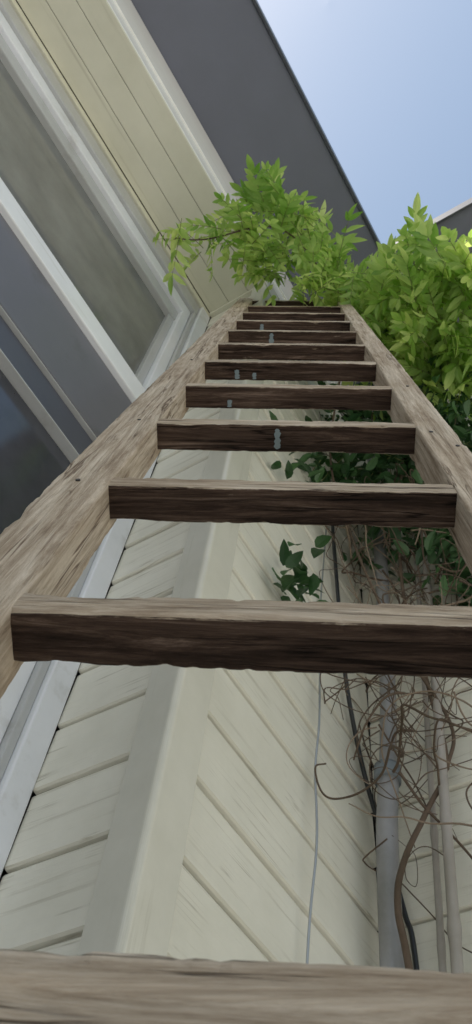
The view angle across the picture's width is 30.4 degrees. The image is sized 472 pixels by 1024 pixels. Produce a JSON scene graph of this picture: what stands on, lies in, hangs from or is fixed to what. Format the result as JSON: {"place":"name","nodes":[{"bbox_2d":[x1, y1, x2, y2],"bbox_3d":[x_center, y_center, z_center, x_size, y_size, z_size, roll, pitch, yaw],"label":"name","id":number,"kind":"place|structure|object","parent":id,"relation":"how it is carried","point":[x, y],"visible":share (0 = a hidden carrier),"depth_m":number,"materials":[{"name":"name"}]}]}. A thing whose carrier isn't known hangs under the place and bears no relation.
{"place":"outdoors","nodes":[
{"label":"outdoors","id":0,"kind":"place"},
{"bbox_2d":[0,315,92,454],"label":"door rail","id":1,"kind":"object","parent":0,"point":[21,360],"depth_m":2.05,"materials":[{"name":"grey metal"}]},
{"bbox_2d":[0,213,131,436],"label":"door head","id":2,"kind":"object","parent":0,"point":[42,319],"depth_m":2.21},
{"bbox_2d":[0,178,144,402],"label":"window transom","id":3,"kind":"object","parent":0,"point":[19,223],"depth_m":2.35,"materials":[{"name":"white paint"}]},
{"bbox_2d":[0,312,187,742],"bbox_3d":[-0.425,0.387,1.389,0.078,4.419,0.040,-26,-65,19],"label":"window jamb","id":4,"kind":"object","parent":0,"point":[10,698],"depth_m":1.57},
{"bbox_2d":[0,0,198,319],"bbox_3d":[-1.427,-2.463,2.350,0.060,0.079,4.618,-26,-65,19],"label":"window head frame","id":5,"kind":"object","parent":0,"point":[26,87],"depth_m":3.00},
{"bbox_2d":[0,307,209,876],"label":"window jamb","id":6,"kind":"object","parent":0,"point":[22,771],"depth_m":1.50,"materials":[{"name":"white wood"}]},
{"bbox_2d":[135,314,173,384],"bbox_3d":[-0.291,-0.530,2.906,0.055,0.703,0.030,-26,-65,19],"label":"window sash side","id":7,"kind":"object","parent":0,"point":[143,369],"depth_m":2.89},
{"bbox_2d":[257,0,471,244],"label":"sky","id":8,"kind":"structure","parent":0,"point":[388,83],"materials":[{"name":"blue"}]},
{"bbox_3d":[-2.103,-1.246,1.000,1.174,5.090,4.717,-26,-65,19],"label":"back wall","id":9,"kind":"object","parent":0,"visible":0},
{"bbox_2d":[8,0,209,316],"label":"window trim","id":10,"kind":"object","parent":9,"relation":"attached to","point":[104,142],"depth_m":3.23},
{"bbox_2d":[17,0,227,311],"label":"header soffit board","id":11,"kind":"object","parent":10,"relation":"attached to","point":[52,35],"visible":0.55,"depth_m":3.19,"materials":[{"name":"paint"}]},
{"bbox_2d":[46,1,246,300],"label":"header soffit backing","id":12,"kind":"object","parent":10,"relation":"attached to","point":[128,136],"visible":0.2,"depth_m":3.17,"materials":[{"name":"beige wood"}]},
{"bbox_2d":[46,0,247,301],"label":"header soffit board","id":13,"kind":"object","parent":10,"relation":"attached to","point":[93,54],"visible":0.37,"depth_m":3.17,"materials":[{"name":"paint"}]},
{"bbox_2d":[76,0,264,290],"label":"header soffit board","id":14,"kind":"object","parent":10,"relation":"attached to","point":[100,15],"visible":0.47,"depth_m":3.13,"materials":[{"name":"paint"}]},
{"bbox_2d":[131,0,377,385],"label":"eaves soffit","id":15,"kind":"structure","parent":9,"relation":"on","point":[229,71],"depth_m":3.51,"materials":[{"name":"grey paint"}]},
{"bbox_2d":[252,0,380,242],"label":"eaves fascia","id":16,"kind":"structure","parent":15,"relation":"attached to","point":[308,105],"depth_m":3.52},
{"bbox_2d":[395,198,471,243],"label":"side eaves fascia","id":17,"kind":"structure","parent":15,"relation":"attached to","point":[457,209],"depth_m":3.67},
{"bbox_3d":[-0.888,-2.537,2.845,0.005,0.433,5.448,-26,-65,19],"label":"frieze backing","id":18,"kind":"object","parent":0,"visible":0},
{"bbox_2d":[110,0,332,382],"bbox_3d":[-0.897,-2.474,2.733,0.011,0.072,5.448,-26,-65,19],"label":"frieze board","id":19,"kind":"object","parent":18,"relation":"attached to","point":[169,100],"depth_m":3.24,"materials":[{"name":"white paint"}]},
{"bbox_2d":[107,0,343,414],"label":"frieze board","id":20,"kind":"object","parent":18,"relation":"attached to","point":[169,106],"depth_m":3.17,"materials":[{"name":"white paint"}]},
{"bbox_2d":[113,0,348,385],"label":"frieze board","id":21,"kind":"object","parent":18,"relation":"attached to","point":[135,30],"depth_m":3.31,"materials":[{"name":"white paint"}]},
{"label":"ground","id":22,"kind":"structure","parent":0,"visible":0},
{"bbox_2d":[0,60,164,373],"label":"window glass pane","id":23,"kind":"object","parent":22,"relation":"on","point":[47,191],"visible":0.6,"depth_m":2.77,"materials":[{"name":"grey glass"}]},
{"bbox_2d":[0,370,69,533],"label":"door glass pane","id":24,"kind":"object","parent":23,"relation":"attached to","point":[34,462],"depth_m":1.90,"materials":[{"name":"grey glass"}]},
{"bbox_2d":[0,349,78,462],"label":"door track","id":25,"kind":"structure","parent":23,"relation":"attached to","point":[35,405],"depth_m":2.00,"materials":[{"name":"grey metal"}]},
{"bbox_2d":[0,305,96,440],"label":"door track","id":26,"kind":"structure","parent":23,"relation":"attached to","point":[45,371],"depth_m":2.09,"materials":[{"name":"grey metal"}]},
{"bbox_2d":[0,296,250,955],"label":"siding return panel","id":27,"kind":"object","parent":22,"relation":"on","point":[51,867],"visible":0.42,"depth_m":1.35,"materials":[{"name":"paint"}]},
{"bbox_2d":[77,281,277,955],"bbox_3d":[-0.094,0.300,1.443,0.070,4.660,0.087,-26,-65,19],"label":"corner board","id":28,"kind":"object","parent":22,"relation":"on","point":[132,903],"visible":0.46,"depth_m":1.24,"materials":[{"name":"paint"}]},
{"bbox_2d":[209,288,252,317],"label":"return cap trim","id":29,"kind":"structure","parent":28,"relation":"attached to","point":[223,308],"depth_m":3.46,"materials":[{"name":"paint"}]},
{"bbox_2d":[0,317,377,931],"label":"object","id":30,"kind":"object","parent":22,"relation":"on","point":[33,794],"depth_m":1.57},
{"bbox_2d":[167,360,379,966],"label":"siding wall panel","id":31,"kind":"structure","parent":30,"relation":"attached to","point":[245,885],"depth_m":1.59,"materials":[{"name":"paint"}]},
{"bbox_2d":[306,527,326,963],"bbox_3d":[0.172,0.489,1.782,0.016,2.200,0.084,-20,-64,17],"label":"steel wire","id":32,"kind":"object","parent":31,"relation":"attached to","point":[315,857],"visible":0.77,"depth_m":1.61,"materials":[{"name":"grey metal"}]},
{"bbox_2d":[367,411,404,968],"bbox_3d":[0.319,0.637,1.823,0.116,5.050,0.063,-26,-65,19],"label":"downpipe","id":33,"kind":"object","parent":30,"relation":"attached to","point":[387,867],"visible":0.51,"depth_m":1.77,"materials":[{"name":"grey plastic"}]},
{"bbox_2d":[414,561,446,971],"bbox_3d":[0.305,0.996,1.221,0.200,3.251,0.025,-21,-64,17],"label":"bamboo pole","id":34,"kind":"object","parent":33,"relation":"attached to","point":[441,942],"visible":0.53,"depth_m":1.72,"materials":[{"name":"wood"}]},
{"bbox_2d":[420,530,463,973],"bbox_3d":[0.351,0.858,1.368,0.233,3.651,0.034,-23,-65,18],"label":"bamboo pole","id":35,"kind":"object","parent":33,"relation":"attached to","point":[454,930],"visible":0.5,"depth_m":1.68,"materials":[{"name":"wood"}]},
{"bbox_2d":[0,298,471,1023],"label":"wooden ladder","id":36,"kind":"object","parent":22,"relation":"on","point":[54,536],"visible":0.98,"depth_m":0.57,"materials":[{"name":"brown wood"}]},
{"bbox_2d":[152,154,471,969],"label":"wisteria vine","id":37,"kind":"object","parent":22,"relation":"on","point":[408,310],"visible":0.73,"depth_m":2.76,"materials":[{"name":"green plant"}]},
{"bbox_2d":[355,358,427,879],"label":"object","id":38,"kind":"object","parent":22,"relation":"on","point":[371,767],"depth_m":2.17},
{"bbox_2d":[394,206,471,330],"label":"side eaves soffit","id":39,"kind":"structure","parent":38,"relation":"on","point":[461,222],"depth_m":3.68,"materials":[{"name":"grey paint"}]},
{"bbox_2d":[355,394,471,972],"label":"siding side panel","id":40,"kind":"object","parent":22,"relation":"on","point":[422,920],"visible":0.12,"depth_m":1.90,"materials":[{"name":"paint"}]},
{"bbox_2d":[327,471,419,969],"bbox_3d":[0.277,0.539,1.974,0.260,2.301,0.064,41,-64,-17],"label":"black cable","id":41,"kind":"object","parent":40,"relation":"attached to","point":[408,924],"visible":0.53,"depth_m":1.98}
]}

